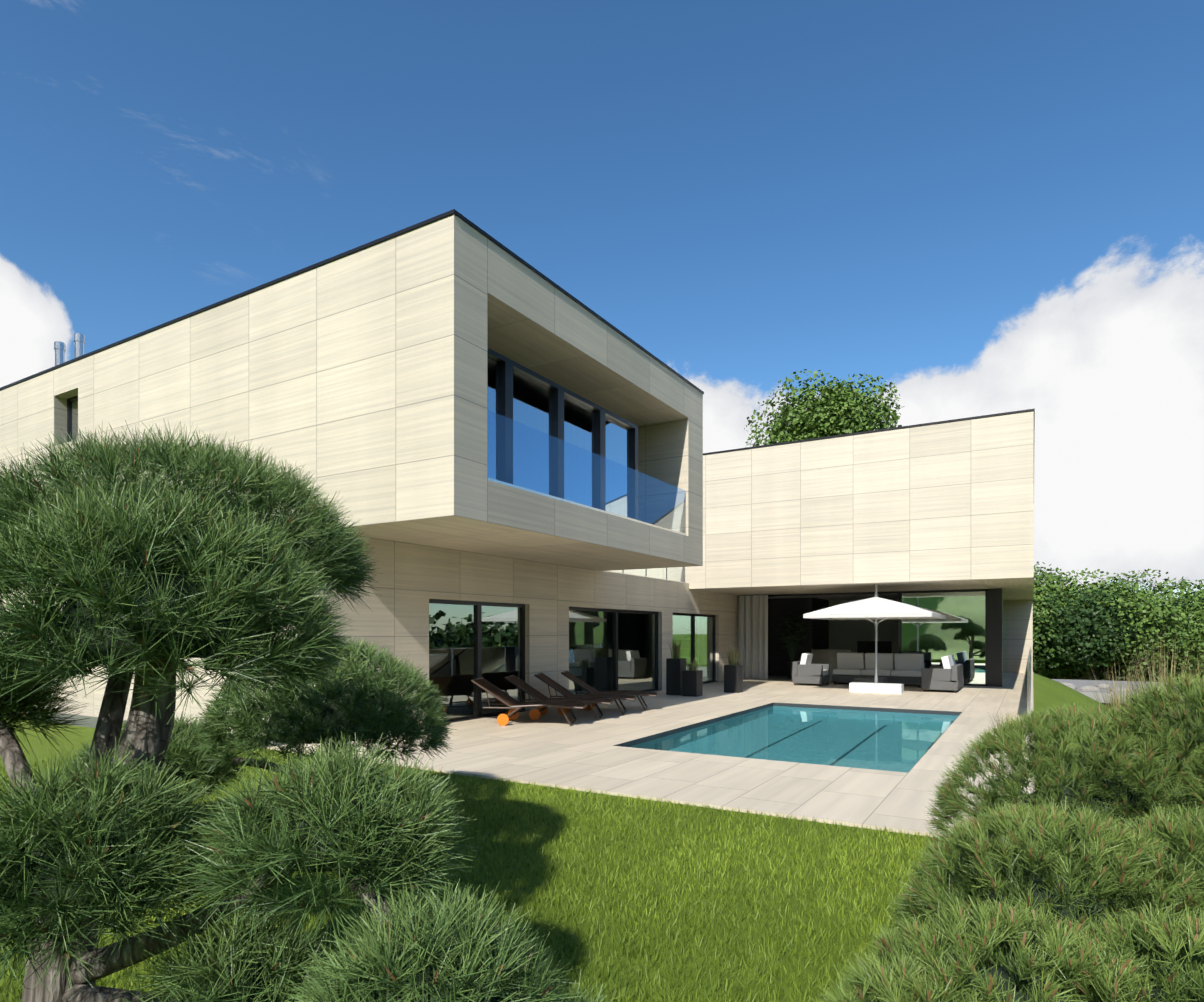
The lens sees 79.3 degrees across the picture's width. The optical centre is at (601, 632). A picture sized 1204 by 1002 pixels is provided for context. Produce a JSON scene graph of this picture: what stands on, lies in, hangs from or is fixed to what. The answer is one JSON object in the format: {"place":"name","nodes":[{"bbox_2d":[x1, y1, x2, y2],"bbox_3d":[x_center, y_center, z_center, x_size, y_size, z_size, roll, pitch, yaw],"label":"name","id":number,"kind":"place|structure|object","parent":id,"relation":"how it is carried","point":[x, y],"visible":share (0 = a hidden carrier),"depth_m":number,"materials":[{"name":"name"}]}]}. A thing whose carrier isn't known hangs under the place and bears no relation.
{"place":"outdoors","nodes":[
{"label":"outdoors","id":0,"kind":"place"},
{"bbox_2d":[0,672,1143,1001],"bbox_3d":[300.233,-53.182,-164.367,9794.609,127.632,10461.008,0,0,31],"label":"lawn ground","id":1,"kind":"structure","parent":0,"point":[1048,692],"depth_m":4.47,"materials":[{"name":"green plant"}]},
{"bbox_2d":[65,632,456,803],"bbox_3d":[-2.709,0.846,6.094,2.928,1.729,2.038,0,0,1],"label":"pine shrub","id":2,"kind":"object","parent":1,"relation":"on","point":[354,709],"visible":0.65,"depth_m":5.56,"materials":[{"name":"green plant"}]},
{"bbox_2d":[0,418,621,1001],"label":"niwaki pine","id":3,"kind":"object","parent":1,"relation":"on","point":[156,576],"visible":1,"depth_m":2.41,"materials":[{"name":"green plant"}]},
{"bbox_2d":[744,369,903,446],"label":"tree","id":4,"kind":"object","parent":1,"relation":"on","point":[831,411],"visible":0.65,"depth_m":44.92,"materials":[{"name":"green plant"}]},
{"bbox_2d":[811,671,1203,1001],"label":"mugo pine","id":5,"kind":"object","parent":1,"relation":"on","point":[1119,917],"visible":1,"depth_m":3.15,"materials":[{"name":"green plant"}]},
{"bbox_2d":[1033,591,1055,652],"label":"hedge","id":6,"kind":"object","parent":1,"relation":"on","point":[1035,620],"visible":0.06,"depth_m":44.26,"materials":[{"name":"green plant"}]},
{"bbox_2d":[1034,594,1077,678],"bbox_3d":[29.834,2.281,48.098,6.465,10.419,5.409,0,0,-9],"label":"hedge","id":7,"kind":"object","parent":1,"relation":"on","point":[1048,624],"depth_m":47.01,"materials":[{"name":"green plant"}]},
{"bbox_2d":[1033,562,1124,673],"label":"hedge","id":8,"kind":"object","parent":1,"relation":"on","point":[1043,591],"visible":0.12,"depth_m":46.26,"materials":[{"name":"green plant"}]},
{"bbox_2d":[1033,587,1152,680],"bbox_3d":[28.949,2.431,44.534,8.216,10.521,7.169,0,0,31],"label":"hedge","id":9,"kind":"object","parent":1,"relation":"on","point":[1084,657],"visible":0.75,"depth_m":42.94,"materials":[{"name":"green plant"}]},
{"bbox_2d":[1078,575,1144,600],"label":"hedge","id":10,"kind":"object","parent":1,"relation":"on","point":[1112,584],"depth_m":87.11,"materials":[{"name":"green plant"}]},
{"bbox_2d":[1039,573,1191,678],"bbox_3d":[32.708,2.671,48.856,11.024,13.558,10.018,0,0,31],"label":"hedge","id":11,"kind":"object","parent":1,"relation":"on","point":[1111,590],"depth_m":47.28,"materials":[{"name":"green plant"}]},
{"bbox_2d":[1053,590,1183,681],"bbox_3d":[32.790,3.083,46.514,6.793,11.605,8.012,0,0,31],"label":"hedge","id":12,"kind":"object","parent":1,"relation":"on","point":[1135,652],"visible":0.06,"depth_m":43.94,"materials":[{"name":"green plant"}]},
{"bbox_2d":[1037,568,1203,682],"bbox_3d":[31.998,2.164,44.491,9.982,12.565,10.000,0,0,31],"label":"hedge","id":13,"kind":"object","parent":1,"relation":"on","point":[1158,612],"visible":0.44,"depth_m":42.61,"materials":[{"name":"green plant"}]},
{"bbox_2d":[1052,679,1203,706],"bbox_3d":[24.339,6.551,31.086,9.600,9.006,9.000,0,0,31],"label":"path","id":14,"kind":"structure","parent":1,"relation":"on","point":[1079,685],"depth_m":30.73,"materials":[{"name":"grey concrete"}]},
{"bbox_2d":[1090,572,1171,603],"bbox_3d":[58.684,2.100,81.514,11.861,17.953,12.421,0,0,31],"label":"hedge","id":15,"kind":"object","parent":1,"relation":"on","point":[1140,584],"visible":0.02,"depth_m":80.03,"materials":[{"name":"green plant"}]},
{"bbox_2d":[1065,600,1201,681],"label":"hedge","id":16,"kind":"object","parent":1,"relation":"on","point":[1146,671],"visible":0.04,"depth_m":44.08,"materials":[{"name":"green plant"}]},
{"bbox_2d":[1105,604,1203,681],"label":"hedge","id":17,"kind":"object","parent":1,"relation":"on","point":[1177,659],"visible":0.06,"depth_m":44.03,"materials":[{"name":"green plant"}]},
{"bbox_2d":[1153,579,1203,606],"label":"hedge","id":18,"kind":"object","parent":1,"relation":"on","point":[1178,590],"visible":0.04,"depth_m":86.09,"materials":[{"name":"green plant"}]},
{"bbox_2d":[1166,622,1203,676],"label":"hedge","id":19,"kind":"object","parent":1,"relation":"on","point":[1192,662],"visible":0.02,"depth_m":44.86,"materials":[{"name":"green plant"}]},
{"bbox_2d":[1168,595,1203,624],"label":"hedge","id":20,"kind":"object","parent":1,"relation":"on","point":[1201,601],"depth_m":55.12,"materials":[{"name":"green plant"}]},
{"bbox_2d":[1182,589,1203,620],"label":"hedge","id":21,"kind":"object","parent":1,"relation":"on","point":[1192,602],"depth_m":60.08,"materials":[{"name":"green plant"}]},
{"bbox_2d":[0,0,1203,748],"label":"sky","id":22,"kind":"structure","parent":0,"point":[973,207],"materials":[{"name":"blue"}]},
{"bbox_2d":[268,646,1034,845],"bbox_3d":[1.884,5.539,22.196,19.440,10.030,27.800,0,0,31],"label":"terrace","id":23,"kind":"structure","parent":0,"point":[586,749],"depth_m":9.06,"materials":[{"name":"tile"}]},
{"bbox_2d":[0,209,1034,734],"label":"house","id":24,"kind":"structure","parent":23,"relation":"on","point":[496,443],"depth_m":13.42,"materials":[{"name":"stone"}]},
{"bbox_2d":[471,677,587,725],"bbox_3d":[-1.227,1.172,12.526,1.927,0.764,0.816,0,0,6],"label":"lounger","id":25,"kind":"object","parent":23,"relation":"on","point":[514,705],"visible":1,"depth_m":12.42,"materials":[{"name":"brown wood"}]},
{"bbox_2d":[505,675,613,719],"bbox_3d":[-0.765,1.172,13.307,1.927,0.764,0.816,0,0,6],"label":"lounger","id":26,"kind":"object","parent":23,"relation":"on","point":[535,714],"visible":0.92,"depth_m":13.25,"materials":[{"name":"brown wood"}]},
{"bbox_2d":[534,673,636,714],"bbox_3d":[-0.302,1.172,14.087,1.927,0.764,0.816,0,0,6],"label":"lounger","id":27,"kind":"object","parent":23,"relation":"on","point":[553,684],"visible":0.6,"depth_m":14.03,"materials":[{"name":"brown wood"}]},
{"bbox_2d":[561,670,656,710],"bbox_3d":[0.160,1.172,14.867,1.927,0.764,0.816,0,0,6],"label":"lounger","id":28,"kind":"object","parent":23,"relation":"on","point":[579,682],"visible":0.67,"depth_m":14.82,"materials":[{"name":"brown wood"}]},
{"bbox_2d":[666,637,685,694],"bbox_3d":[1.882,0.792,18.354,0.435,1.523,0.524,0,0,22],"label":"planter","id":29,"kind":"object","parent":23,"relation":"on","point":[675,665],"visible":1,"depth_m":18.20,"materials":[{"name":"grey"}]},
{"bbox_2d":[682,658,702,696],"bbox_3d":[2.232,1.082,17.921,0.380,0.943,0.380,0,0,31],"label":"planter","id":30,"kind":"object","parent":23,"relation":"on","point":[692,681],"visible":1,"depth_m":17.78,"materials":[{"name":"grey"}]},
{"bbox_2d":[724,644,742,692],"bbox_3d":[3.423,0.899,19.033,0.450,1.310,0.409,0,0,34],"label":"planter","id":31,"kind":"object","parent":23,"relation":"on","point":[733,676],"visible":1,"depth_m":18.89,"materials":[{"name":"grey"}]},
{"bbox_2d":[628,706,958,772],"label":"pool water","id":32,"kind":"structure","parent":23,"relation":"on","point":[889,741],"depth_m":11.28,"materials":[{"name":"teal liquid"}]},
{"bbox_2d":[792,653,829,685],"bbox_3d":[6.268,1.080,21.747,0.900,0.948,0.990,0,0,31],"label":"armchair","id":33,"kind":"object","parent":23,"relation":"on","point":[805,670],"visible":1,"depth_m":21.43,"materials":[{"name":"grey fabric"}]},
{"bbox_2d":[855,676,886,682],"bbox_3d":[7.595,1.404,20.495,0.750,0.300,0.750,0,0,31],"label":"coffee table","id":34,"kind":"object","parent":23,"relation":"on","point":[869,679],"visible":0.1,"depth_m":20.23,"materials":[{"name":"grey wicker"}]},
{"bbox_2d":[803,584,945,693],"bbox_3d":[7.174,0.144,19.001,3.013,2.820,3.013,0,0,31],"label":"parasol","id":35,"kind":"object","parent":23,"relation":"on","point":[876,608],"visible":1,"depth_m":18.40,"materials":[{"name":"white fabric"}]},
{"bbox_2d":[832,653,925,686],"bbox_3d":[8.271,1.080,21.734,2.500,0.948,0.880,0,0,31],"label":"sofa","id":36,"kind":"object","parent":23,"relation":"on","point":[902,668],"visible":0.81,"depth_m":21.62,"materials":[{"name":"grey fabric"}]},
{"bbox_2d":[921,655,963,692],"bbox_3d":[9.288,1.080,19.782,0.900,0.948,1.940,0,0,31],"label":"armchair","id":37,"kind":"object","parent":23,"relation":"on","point":[948,675],"visible":1,"depth_m":19.01,"materials":[{"name":"grey fabric"}]},
{"bbox_2d":[989,709,1024,749],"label":"ornamental grass","id":38,"kind":"object","parent":23,"relation":"on","point":[1007,717],"depth_m":9.64,"materials":[{"name":"beige plant"}]},
{"bbox_2d":[1075,660,1160,762],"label":"ornamental grass","id":39,"kind":"object","parent":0,"point":[1115,696],"depth_m":8.72,"materials":[{"name":"beige"}]},
{"bbox_2d":[1111,636,1203,768],"bbox_3d":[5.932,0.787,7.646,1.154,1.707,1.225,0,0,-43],"label":"ornamental grass","id":40,"kind":"object","parent":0,"point":[1138,679],"depth_m":7.60,"materials":[{"name":"green plant"}]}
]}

